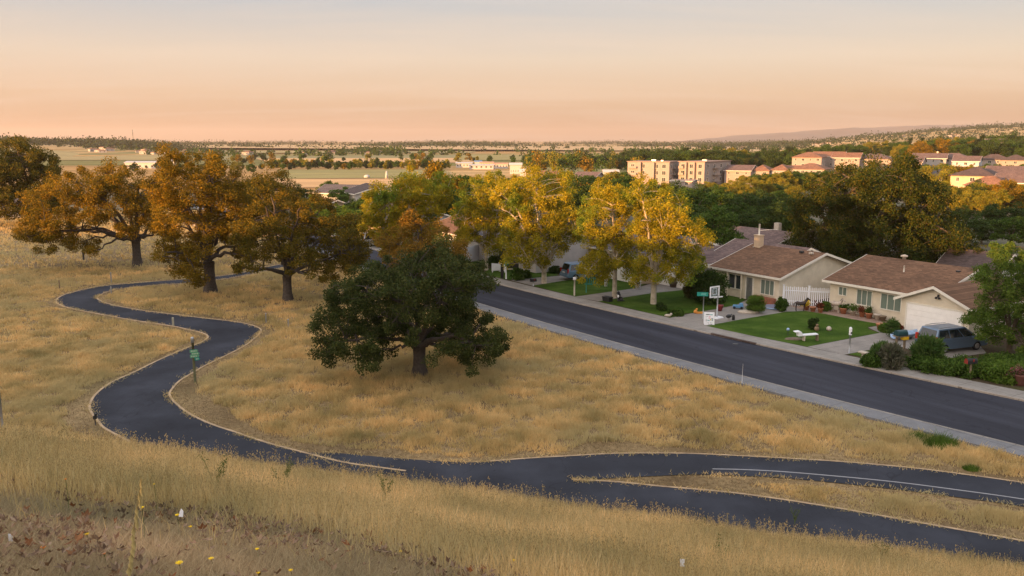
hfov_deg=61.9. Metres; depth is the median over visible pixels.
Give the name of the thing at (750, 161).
broadleaf tree
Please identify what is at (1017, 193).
broadleaf tree
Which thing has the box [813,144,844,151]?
broadleaf tree
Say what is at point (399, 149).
crop field
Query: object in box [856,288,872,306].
window
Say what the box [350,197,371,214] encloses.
broadleaf tree
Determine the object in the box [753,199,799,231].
broadleaf tree
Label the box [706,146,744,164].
broadleaf tree
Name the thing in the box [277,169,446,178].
crop field
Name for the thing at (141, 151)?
farm house
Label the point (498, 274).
lawn
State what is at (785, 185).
broadleaf tree
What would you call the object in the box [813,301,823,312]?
flower pot
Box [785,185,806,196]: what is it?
broadleaf tree
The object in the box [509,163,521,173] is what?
warehouse
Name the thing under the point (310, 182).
crop field
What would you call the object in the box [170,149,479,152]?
crop field
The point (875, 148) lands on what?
conifer tree
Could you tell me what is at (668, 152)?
broadleaf tree
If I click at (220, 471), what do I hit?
weed plant
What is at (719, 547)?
weed plant
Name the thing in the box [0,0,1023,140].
sky
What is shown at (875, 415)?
sidewalk
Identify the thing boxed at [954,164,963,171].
broadleaf tree
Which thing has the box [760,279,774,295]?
window
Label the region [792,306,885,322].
garden path
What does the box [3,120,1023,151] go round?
distant woodland
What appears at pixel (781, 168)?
house
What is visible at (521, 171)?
warehouse
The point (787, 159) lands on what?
broadleaf tree
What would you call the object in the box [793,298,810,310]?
horse statue
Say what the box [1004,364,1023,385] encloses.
flower pot
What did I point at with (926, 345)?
bush
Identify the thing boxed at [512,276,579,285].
driveway
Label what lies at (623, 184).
broadleaf tree
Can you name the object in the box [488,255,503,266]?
bush
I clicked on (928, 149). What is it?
broadleaf tree
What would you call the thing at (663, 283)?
garage door
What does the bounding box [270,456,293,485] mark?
weed plant
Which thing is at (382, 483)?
weed plant
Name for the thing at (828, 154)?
house
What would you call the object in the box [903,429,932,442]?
weed clump
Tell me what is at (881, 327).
bush
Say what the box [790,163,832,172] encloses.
house
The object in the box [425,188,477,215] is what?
broadleaf tree
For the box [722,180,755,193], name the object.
broadleaf tree
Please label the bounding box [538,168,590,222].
broadleaf tree
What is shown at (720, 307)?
flower pot
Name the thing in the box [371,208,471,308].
oak tree
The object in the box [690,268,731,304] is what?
bush
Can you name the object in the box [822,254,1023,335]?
house
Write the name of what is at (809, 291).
picket fence
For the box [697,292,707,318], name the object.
street sign
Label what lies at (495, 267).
garden board
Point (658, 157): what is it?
broadleaf tree
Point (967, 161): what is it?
house
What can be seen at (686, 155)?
broadleaf tree
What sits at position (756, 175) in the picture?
broadleaf tree
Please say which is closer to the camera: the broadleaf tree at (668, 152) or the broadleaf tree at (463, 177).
the broadleaf tree at (463, 177)
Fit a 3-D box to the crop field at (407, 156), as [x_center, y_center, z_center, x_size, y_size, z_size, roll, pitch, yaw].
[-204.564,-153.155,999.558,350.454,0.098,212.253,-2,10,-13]
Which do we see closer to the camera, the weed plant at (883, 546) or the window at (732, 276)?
the weed plant at (883, 546)
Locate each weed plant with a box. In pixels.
[197,451,230,485]
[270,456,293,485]
[378,473,394,500]
[710,533,731,559]
[789,505,799,523]
[872,542,892,555]
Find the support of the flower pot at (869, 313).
on the garden path at (848, 315)
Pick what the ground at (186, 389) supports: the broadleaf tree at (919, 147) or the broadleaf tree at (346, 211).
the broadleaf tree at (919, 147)
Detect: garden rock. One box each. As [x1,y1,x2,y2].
[738,309,758,313]
[785,337,801,339]
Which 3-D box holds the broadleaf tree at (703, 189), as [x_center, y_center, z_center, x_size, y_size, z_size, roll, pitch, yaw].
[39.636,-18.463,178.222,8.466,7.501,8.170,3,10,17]
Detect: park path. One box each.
[57,259,332,422]
[101,421,1023,566]
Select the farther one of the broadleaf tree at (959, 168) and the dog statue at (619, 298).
the broadleaf tree at (959, 168)
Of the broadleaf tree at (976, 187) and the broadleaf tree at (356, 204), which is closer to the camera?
the broadleaf tree at (356, 204)
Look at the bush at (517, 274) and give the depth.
92.01 m
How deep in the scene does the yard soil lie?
62.27 m
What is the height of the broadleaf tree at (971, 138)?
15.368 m
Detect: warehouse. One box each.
[124,161,155,167]
[455,162,472,167]
[469,164,493,168]
[493,163,507,167]
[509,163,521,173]
[519,168,526,175]
[602,169,619,173]
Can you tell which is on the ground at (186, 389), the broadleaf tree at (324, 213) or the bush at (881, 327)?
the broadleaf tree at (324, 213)
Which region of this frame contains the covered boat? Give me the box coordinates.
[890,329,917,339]
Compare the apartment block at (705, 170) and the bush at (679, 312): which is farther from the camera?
the apartment block at (705, 170)
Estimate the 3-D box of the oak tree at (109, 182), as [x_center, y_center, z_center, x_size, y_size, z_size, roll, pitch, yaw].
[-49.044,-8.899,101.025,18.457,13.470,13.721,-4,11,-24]
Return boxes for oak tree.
[0,134,64,223]
[10,156,173,265]
[139,140,261,294]
[226,169,374,302]
[235,159,312,247]
[305,233,513,377]
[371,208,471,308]
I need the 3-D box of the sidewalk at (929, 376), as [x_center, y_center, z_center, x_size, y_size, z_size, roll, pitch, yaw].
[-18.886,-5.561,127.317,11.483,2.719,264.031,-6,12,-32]
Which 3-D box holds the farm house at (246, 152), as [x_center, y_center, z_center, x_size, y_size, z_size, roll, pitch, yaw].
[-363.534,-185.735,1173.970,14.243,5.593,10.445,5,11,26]
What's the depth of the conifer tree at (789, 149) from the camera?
501.47 m
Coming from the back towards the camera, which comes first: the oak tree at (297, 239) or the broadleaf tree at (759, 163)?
the broadleaf tree at (759, 163)
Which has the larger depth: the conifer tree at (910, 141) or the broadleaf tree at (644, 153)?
the conifer tree at (910, 141)
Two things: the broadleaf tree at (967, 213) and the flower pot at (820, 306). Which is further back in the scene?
the broadleaf tree at (967, 213)
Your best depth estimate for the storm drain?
64.90 m
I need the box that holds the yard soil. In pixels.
[284,214,1023,390]
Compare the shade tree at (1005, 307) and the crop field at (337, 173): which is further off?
the crop field at (337, 173)
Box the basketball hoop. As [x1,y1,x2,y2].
[710,286,722,318]
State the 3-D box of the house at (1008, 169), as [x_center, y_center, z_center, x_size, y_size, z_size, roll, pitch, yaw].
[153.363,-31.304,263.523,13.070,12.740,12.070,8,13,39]
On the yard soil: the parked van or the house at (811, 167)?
the parked van
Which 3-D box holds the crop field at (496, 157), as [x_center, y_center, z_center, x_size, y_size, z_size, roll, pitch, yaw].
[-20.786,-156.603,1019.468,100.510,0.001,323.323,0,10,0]
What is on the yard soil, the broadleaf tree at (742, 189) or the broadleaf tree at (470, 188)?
the broadleaf tree at (470, 188)
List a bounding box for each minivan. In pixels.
[559,260,598,278]
[915,322,987,352]
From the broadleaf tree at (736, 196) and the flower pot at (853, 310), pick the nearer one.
the flower pot at (853, 310)
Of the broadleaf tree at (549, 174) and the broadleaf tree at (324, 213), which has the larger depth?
the broadleaf tree at (549, 174)
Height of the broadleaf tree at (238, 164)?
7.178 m
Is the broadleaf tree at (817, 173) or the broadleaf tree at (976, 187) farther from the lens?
the broadleaf tree at (817, 173)
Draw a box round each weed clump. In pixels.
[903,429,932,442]
[920,427,961,449]
[962,464,980,471]
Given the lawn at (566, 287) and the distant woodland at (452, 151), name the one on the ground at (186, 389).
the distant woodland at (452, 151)
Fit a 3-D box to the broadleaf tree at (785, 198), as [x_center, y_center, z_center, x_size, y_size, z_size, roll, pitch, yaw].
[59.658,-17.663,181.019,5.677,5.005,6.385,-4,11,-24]
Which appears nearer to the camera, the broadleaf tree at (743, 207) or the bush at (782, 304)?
the bush at (782, 304)
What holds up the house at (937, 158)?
on the ground at (186, 389)
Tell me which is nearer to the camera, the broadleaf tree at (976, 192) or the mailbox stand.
the mailbox stand
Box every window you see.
[728,273,735,288]
[735,274,742,289]
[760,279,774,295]
[838,286,847,296]
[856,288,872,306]
[880,292,901,312]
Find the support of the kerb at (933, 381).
on the ground at (186, 389)
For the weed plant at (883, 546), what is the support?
on the ground at (186, 389)
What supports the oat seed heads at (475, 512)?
attached to the wild oats at (626, 558)
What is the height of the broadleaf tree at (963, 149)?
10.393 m
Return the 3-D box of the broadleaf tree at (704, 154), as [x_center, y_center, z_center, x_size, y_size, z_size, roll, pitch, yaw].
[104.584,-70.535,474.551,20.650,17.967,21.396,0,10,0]
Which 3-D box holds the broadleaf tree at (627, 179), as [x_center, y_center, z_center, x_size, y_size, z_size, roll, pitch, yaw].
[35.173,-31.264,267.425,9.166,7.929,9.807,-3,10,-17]
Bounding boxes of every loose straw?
[53,263,1023,542]
[302,245,1022,458]
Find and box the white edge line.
[712,468,1021,498]
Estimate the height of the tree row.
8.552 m
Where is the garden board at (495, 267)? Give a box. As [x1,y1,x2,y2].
[492,263,500,271]
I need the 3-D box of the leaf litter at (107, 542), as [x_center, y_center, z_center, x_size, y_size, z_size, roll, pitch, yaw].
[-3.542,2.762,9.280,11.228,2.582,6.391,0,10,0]
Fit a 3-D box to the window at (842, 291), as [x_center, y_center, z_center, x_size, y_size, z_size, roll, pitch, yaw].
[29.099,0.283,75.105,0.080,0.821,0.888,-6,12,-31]
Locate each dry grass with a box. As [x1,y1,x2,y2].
[0,210,359,273]
[0,265,632,357]
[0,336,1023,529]
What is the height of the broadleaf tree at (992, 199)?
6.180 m
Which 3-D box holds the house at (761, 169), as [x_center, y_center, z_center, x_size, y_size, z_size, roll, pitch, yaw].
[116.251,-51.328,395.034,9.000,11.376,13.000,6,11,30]
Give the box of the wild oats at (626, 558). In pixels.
[0,420,1023,575]
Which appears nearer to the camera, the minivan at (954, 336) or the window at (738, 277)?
the minivan at (954, 336)
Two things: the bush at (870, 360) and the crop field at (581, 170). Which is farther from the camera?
the crop field at (581, 170)
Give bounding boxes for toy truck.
[733,303,743,308]
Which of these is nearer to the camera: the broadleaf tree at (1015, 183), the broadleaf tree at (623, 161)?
the broadleaf tree at (1015, 183)
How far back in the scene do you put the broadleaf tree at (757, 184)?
276.11 m
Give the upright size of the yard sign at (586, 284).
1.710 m
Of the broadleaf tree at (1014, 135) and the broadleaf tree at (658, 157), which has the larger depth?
the broadleaf tree at (1014, 135)
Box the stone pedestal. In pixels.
[858,350,868,355]
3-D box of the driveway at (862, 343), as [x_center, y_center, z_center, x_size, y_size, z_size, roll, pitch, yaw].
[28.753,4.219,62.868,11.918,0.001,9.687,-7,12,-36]
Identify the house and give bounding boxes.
[139,150,151,153]
[242,151,253,154]
[314,184,387,198]
[322,197,345,207]
[344,183,387,202]
[381,207,450,227]
[428,213,502,239]
[467,226,590,272]
[574,171,602,176]
[588,227,717,283]
[659,238,819,287]
[669,179,698,188]
[708,224,851,303]
[716,223,818,250]
[723,165,756,182]
[752,165,771,174]
[770,164,790,173]
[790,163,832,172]
[792,152,825,165]
[813,151,846,167]
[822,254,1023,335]
[831,152,862,168]
[861,153,893,165]
[899,156,927,164]
[912,151,948,164]
[936,248,1016,275]
[947,153,965,164]
[949,167,996,187]
[951,156,982,166]
[963,176,1012,187]
[982,154,1006,165]
[985,165,1023,172]
[995,173,1023,186]
[1001,155,1023,165]
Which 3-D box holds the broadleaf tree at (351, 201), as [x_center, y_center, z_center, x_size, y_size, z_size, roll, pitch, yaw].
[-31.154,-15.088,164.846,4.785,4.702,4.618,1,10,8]
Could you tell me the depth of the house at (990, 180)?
236.69 m
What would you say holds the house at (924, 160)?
on the ground at (186, 389)
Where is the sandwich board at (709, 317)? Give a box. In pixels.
[703,312,714,324]
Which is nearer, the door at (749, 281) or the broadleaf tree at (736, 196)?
the door at (749, 281)
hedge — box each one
[903,350,1023,379]
[976,359,1023,385]
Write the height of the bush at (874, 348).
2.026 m
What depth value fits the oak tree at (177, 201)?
80.51 m
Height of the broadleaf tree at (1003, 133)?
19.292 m
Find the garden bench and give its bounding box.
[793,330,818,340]
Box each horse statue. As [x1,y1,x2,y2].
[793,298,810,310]
[830,298,845,312]
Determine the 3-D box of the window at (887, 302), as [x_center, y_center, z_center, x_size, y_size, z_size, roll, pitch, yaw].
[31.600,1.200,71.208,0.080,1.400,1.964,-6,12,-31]
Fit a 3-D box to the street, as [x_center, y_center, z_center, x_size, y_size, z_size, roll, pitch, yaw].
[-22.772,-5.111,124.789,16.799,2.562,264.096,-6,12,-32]
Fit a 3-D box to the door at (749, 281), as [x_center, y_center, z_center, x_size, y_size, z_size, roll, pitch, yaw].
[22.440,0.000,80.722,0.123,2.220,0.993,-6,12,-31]
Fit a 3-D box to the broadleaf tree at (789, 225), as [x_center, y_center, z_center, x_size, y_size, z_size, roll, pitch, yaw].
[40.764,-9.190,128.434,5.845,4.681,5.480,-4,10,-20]
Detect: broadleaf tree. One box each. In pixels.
[128,162,139,172]
[231,161,244,169]
[246,164,256,172]
[289,183,311,200]
[315,180,337,189]
[315,209,328,216]
[323,205,360,218]
[326,186,349,202]
[334,209,366,234]
[337,205,355,226]
[344,198,355,205]
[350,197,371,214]
[398,159,469,211]
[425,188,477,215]
[457,174,475,195]
[463,176,503,209]
[481,178,527,218]
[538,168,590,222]
[538,170,556,181]
[559,174,610,226]
[579,176,592,184]
[580,175,598,181]
[601,170,624,181]
[608,171,636,180]
[611,176,634,185]
[616,182,633,204]
[619,148,638,157]
[621,149,648,169]
[631,147,662,160]
[632,180,682,215]
[650,152,677,160]
[662,147,682,156]
[663,187,718,215]
[670,148,702,160]
[681,205,717,234]
[682,204,748,244]
[686,145,717,160]
[689,182,719,205]
[697,189,735,209]
[700,181,720,188]
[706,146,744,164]
[707,185,727,191]
[719,191,740,204]
[719,191,764,213]
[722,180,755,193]
[722,202,756,214]
[723,147,737,151]
[727,150,754,164]
[728,149,757,166]
[732,184,753,195]
[735,176,758,182]
[737,208,772,228]
[741,189,765,211]
[747,151,767,165]
[747,173,768,180]
[749,179,777,194]
[751,189,788,213]
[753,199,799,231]
[758,146,793,167]
[765,190,789,200]
[765,199,817,230]
[767,171,798,186]
[769,183,784,191]
[774,154,795,167]
[775,182,791,193]
[775,214,792,229]
[782,146,803,152]
[782,171,804,185]
[783,195,800,206]
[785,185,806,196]
[803,172,823,188]
[808,170,834,183]
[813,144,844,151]
[835,144,858,152]
[846,144,870,154]
[863,141,880,153]
[869,140,888,153]
[879,139,902,155]
[890,141,912,150]
[890,145,904,156]
[898,147,910,155]
[907,140,933,155]
[918,165,957,185]
[919,146,940,152]
[922,181,956,204]
[927,139,950,145]
[931,138,958,152]
[936,215,967,234]
[940,186,974,209]
[945,138,969,146]
[945,140,966,153]
[947,183,986,207]
[948,204,982,224]
[950,144,971,155]
[953,188,995,209]
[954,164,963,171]
[965,136,975,140]
[965,179,987,186]
[966,215,995,243]
[967,143,978,155]
[969,182,993,191]
[971,143,984,156]
[971,189,1014,211]
[972,201,1023,225]
[978,138,1012,156]
[982,178,1023,208]
[984,135,1007,139]
[984,163,1001,167]
[987,216,1023,242]
[990,132,1006,137]
[992,138,1014,142]
[996,141,1023,153]
[1001,131,1023,142]
[1009,179,1023,188]
[1013,148,1023,156]
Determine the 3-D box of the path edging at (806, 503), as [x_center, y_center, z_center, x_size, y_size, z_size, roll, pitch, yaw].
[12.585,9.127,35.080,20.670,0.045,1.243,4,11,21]
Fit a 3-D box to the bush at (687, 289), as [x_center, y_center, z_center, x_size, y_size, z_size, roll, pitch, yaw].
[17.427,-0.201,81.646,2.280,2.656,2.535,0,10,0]
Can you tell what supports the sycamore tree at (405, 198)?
on the ground at (186, 389)
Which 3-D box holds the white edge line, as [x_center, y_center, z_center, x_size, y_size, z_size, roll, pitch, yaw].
[17.090,8.705,37.451,16.167,0.001,1.013,3,10,18]
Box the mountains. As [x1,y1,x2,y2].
[679,125,1019,142]
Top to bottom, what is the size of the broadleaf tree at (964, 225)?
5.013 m
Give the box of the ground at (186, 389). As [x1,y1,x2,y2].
[0,127,1023,575]
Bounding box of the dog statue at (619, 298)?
[616,291,624,300]
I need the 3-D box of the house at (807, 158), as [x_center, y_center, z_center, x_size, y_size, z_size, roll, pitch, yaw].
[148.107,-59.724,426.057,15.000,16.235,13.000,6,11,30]
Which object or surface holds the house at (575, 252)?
on the yard soil
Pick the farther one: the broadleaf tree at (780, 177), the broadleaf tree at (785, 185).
the broadleaf tree at (780, 177)
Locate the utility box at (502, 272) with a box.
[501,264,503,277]
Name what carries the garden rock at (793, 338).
on the lawn at (775, 326)
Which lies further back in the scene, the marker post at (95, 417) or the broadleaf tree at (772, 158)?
the broadleaf tree at (772, 158)
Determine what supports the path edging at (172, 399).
on the ground at (186, 389)
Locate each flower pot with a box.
[718,304,723,310]
[801,300,810,309]
[810,306,816,311]
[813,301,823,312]
[839,304,850,313]
[849,303,859,315]
[856,306,865,316]
[865,306,873,318]
[873,313,881,319]
[879,315,886,320]
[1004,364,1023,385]
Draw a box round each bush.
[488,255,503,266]
[509,267,526,280]
[525,269,531,278]
[548,265,559,273]
[656,301,667,310]
[667,308,684,316]
[682,274,701,298]
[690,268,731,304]
[744,294,766,312]
[774,296,788,311]
[807,317,819,328]
[822,301,832,311]
[859,353,883,367]
[869,339,889,354]
[876,341,908,370]
[878,322,887,332]
[884,317,899,336]
[907,331,948,358]
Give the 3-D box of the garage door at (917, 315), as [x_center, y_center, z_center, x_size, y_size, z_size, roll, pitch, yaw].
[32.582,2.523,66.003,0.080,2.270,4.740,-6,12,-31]
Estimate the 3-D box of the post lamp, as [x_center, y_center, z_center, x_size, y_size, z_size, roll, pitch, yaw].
[23.925,3.683,60.382,0.220,1.902,0.220,4,11,22]
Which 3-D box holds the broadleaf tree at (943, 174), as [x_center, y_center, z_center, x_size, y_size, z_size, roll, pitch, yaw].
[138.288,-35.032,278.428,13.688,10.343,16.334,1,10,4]
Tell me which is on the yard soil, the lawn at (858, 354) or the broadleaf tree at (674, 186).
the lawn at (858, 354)
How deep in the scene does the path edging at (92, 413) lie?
61.92 m
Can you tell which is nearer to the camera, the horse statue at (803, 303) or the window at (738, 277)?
the horse statue at (803, 303)
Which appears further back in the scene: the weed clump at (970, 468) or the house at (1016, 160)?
the house at (1016, 160)
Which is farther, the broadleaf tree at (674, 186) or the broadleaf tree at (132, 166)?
the broadleaf tree at (132, 166)
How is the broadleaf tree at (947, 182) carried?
on the ground at (186, 389)
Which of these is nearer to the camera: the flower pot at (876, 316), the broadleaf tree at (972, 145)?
the flower pot at (876, 316)
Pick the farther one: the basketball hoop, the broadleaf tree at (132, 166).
the broadleaf tree at (132, 166)
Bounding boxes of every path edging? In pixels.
[55,264,280,444]
[97,268,405,470]
[490,452,1023,482]
[573,479,1023,541]
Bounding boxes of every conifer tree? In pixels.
[778,145,794,156]
[871,145,880,153]
[907,137,914,143]
[972,134,987,144]
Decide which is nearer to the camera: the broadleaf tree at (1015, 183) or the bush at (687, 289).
the bush at (687, 289)
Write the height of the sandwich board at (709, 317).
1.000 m
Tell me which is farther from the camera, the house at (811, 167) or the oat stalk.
the house at (811, 167)
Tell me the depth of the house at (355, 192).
200.48 m
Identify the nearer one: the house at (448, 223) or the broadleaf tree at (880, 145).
the house at (448, 223)
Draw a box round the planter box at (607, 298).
[602,296,612,301]
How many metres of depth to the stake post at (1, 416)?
19.35 m
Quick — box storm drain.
[711,333,755,343]
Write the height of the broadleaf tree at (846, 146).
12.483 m
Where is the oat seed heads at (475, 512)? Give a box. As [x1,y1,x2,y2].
[0,418,1023,575]
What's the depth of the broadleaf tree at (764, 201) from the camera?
152.63 m
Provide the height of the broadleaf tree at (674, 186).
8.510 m
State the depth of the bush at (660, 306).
75.42 m
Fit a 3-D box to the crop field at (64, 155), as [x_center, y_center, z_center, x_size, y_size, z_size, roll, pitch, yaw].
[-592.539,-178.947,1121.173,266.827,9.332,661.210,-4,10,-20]
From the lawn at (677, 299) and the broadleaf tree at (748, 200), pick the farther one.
the broadleaf tree at (748, 200)
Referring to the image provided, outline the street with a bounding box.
[192,204,1023,445]
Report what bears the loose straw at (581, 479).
on the ground at (186, 389)
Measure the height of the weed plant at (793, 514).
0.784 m
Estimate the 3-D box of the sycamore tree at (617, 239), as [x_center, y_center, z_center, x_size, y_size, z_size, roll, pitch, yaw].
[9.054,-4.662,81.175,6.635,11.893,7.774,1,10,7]
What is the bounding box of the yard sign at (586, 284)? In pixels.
[585,277,599,291]
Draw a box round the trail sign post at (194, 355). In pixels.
[190,337,199,382]
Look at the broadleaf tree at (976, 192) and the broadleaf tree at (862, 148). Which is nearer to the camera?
the broadleaf tree at (976, 192)
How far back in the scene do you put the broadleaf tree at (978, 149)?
506.29 m
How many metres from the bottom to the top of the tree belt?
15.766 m
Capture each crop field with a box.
[0,149,169,159]
[114,145,766,150]
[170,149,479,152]
[191,155,455,159]
[256,158,474,162]
[267,178,428,186]
[273,148,482,149]
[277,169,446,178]
[459,155,524,159]
[528,165,627,174]
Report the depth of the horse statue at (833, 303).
74.68 m
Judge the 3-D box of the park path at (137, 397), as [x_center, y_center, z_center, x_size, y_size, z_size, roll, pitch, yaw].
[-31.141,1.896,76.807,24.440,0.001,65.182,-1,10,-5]
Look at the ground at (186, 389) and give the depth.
48.79 m
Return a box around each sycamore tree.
[356,164,457,255]
[448,169,516,269]
[488,161,585,283]
[572,176,638,297]
[622,171,717,303]
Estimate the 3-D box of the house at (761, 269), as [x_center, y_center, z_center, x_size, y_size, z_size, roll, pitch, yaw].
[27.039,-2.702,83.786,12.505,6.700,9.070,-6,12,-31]
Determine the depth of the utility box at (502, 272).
93.42 m
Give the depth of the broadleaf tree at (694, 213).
124.94 m
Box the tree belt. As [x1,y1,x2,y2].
[183,149,642,172]
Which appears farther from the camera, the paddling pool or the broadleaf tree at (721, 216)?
the broadleaf tree at (721, 216)
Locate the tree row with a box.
[268,158,451,169]
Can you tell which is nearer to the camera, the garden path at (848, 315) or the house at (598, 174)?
the garden path at (848, 315)
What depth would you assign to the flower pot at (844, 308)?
74.10 m
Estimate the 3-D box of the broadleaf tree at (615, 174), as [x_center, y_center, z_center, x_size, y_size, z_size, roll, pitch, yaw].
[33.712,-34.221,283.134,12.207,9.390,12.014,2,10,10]
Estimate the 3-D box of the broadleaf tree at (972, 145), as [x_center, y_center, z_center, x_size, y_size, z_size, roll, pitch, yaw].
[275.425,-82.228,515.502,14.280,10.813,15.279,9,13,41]
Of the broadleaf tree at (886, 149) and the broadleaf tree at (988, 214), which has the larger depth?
the broadleaf tree at (886, 149)
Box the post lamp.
[848,327,851,352]
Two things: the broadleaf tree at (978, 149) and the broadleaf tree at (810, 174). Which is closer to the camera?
the broadleaf tree at (810, 174)
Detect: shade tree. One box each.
[782,151,986,262]
[957,241,1023,354]
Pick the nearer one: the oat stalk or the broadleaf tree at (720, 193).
the oat stalk
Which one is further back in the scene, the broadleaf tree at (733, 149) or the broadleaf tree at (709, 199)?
the broadleaf tree at (733, 149)
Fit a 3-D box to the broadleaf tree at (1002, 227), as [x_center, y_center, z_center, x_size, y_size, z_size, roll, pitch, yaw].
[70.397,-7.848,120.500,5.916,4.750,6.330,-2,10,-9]
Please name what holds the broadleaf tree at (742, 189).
on the ground at (186, 389)
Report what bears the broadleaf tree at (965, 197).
on the ground at (186, 389)
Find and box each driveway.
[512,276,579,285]
[576,284,681,300]
[672,300,802,325]
[808,326,985,357]
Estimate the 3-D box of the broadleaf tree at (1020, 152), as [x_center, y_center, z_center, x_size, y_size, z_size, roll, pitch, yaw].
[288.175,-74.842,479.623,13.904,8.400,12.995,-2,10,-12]
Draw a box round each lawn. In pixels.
[485,266,556,279]
[534,277,644,295]
[599,290,744,317]
[708,311,878,346]
[850,350,905,364]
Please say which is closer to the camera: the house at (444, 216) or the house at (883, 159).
the house at (444, 216)
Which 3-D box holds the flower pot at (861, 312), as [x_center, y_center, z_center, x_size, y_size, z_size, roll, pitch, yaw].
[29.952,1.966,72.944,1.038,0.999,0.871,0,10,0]
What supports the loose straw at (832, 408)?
on the ground at (186, 389)
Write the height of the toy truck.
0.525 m
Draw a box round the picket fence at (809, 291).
[782,284,829,305]
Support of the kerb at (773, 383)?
on the ground at (186, 389)
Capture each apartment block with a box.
[627,159,678,184]
[678,159,731,183]
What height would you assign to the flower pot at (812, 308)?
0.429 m
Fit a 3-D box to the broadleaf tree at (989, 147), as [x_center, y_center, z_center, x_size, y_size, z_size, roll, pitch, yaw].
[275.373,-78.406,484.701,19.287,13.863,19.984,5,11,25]
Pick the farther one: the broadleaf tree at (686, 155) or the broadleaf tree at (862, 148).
the broadleaf tree at (862, 148)
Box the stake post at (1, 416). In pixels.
[0,394,3,426]
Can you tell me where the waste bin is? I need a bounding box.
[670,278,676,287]
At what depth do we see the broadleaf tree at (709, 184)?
290.14 m
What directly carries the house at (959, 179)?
on the ground at (186, 389)
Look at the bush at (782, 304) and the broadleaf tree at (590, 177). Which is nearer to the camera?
the bush at (782, 304)
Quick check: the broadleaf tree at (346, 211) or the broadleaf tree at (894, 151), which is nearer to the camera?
the broadleaf tree at (346, 211)
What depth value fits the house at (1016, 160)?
407.06 m
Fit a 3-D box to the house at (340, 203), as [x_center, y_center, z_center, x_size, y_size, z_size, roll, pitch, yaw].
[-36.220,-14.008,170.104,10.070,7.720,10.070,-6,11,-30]
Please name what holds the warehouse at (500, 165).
on the ground at (186, 389)
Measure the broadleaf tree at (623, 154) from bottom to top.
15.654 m
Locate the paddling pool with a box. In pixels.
[765,304,778,309]
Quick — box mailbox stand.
[892,330,909,351]
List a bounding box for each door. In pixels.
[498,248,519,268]
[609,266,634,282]
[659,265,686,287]
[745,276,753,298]
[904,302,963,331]
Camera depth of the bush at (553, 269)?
96.64 m
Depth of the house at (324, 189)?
213.04 m
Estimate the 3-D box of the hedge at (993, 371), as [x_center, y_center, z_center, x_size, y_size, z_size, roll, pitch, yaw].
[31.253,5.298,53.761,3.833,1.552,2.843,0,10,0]
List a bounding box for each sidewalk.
[193,206,1023,457]
[301,226,1023,398]
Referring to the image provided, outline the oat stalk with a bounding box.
[126,479,142,575]
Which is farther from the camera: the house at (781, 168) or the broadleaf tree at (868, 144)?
the broadleaf tree at (868, 144)
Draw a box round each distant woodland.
[0,134,274,150]
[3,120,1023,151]
[52,136,859,144]
[93,143,404,156]
[365,145,696,155]
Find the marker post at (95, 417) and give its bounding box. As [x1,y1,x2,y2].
[93,413,96,424]
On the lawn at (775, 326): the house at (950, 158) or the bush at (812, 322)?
the bush at (812, 322)
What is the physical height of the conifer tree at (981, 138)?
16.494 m
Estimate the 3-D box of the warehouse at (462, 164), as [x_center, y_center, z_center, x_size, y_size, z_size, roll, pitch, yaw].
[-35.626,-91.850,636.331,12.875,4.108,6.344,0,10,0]
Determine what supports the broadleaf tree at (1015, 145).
on the ground at (186, 389)
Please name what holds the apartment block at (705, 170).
on the ground at (186, 389)
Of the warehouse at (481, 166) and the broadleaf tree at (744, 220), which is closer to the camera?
the broadleaf tree at (744, 220)
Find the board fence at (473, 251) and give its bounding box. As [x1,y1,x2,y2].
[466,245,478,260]
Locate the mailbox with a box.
[964,358,977,378]
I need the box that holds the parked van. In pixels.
[361,230,373,245]
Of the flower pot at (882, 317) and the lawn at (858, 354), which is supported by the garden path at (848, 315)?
the flower pot at (882, 317)
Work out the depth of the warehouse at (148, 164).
613.84 m
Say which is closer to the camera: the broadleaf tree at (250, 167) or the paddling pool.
the paddling pool
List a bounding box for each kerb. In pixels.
[196,206,1023,446]
[224,208,1023,401]
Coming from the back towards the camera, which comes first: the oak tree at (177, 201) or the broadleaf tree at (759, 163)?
the broadleaf tree at (759, 163)

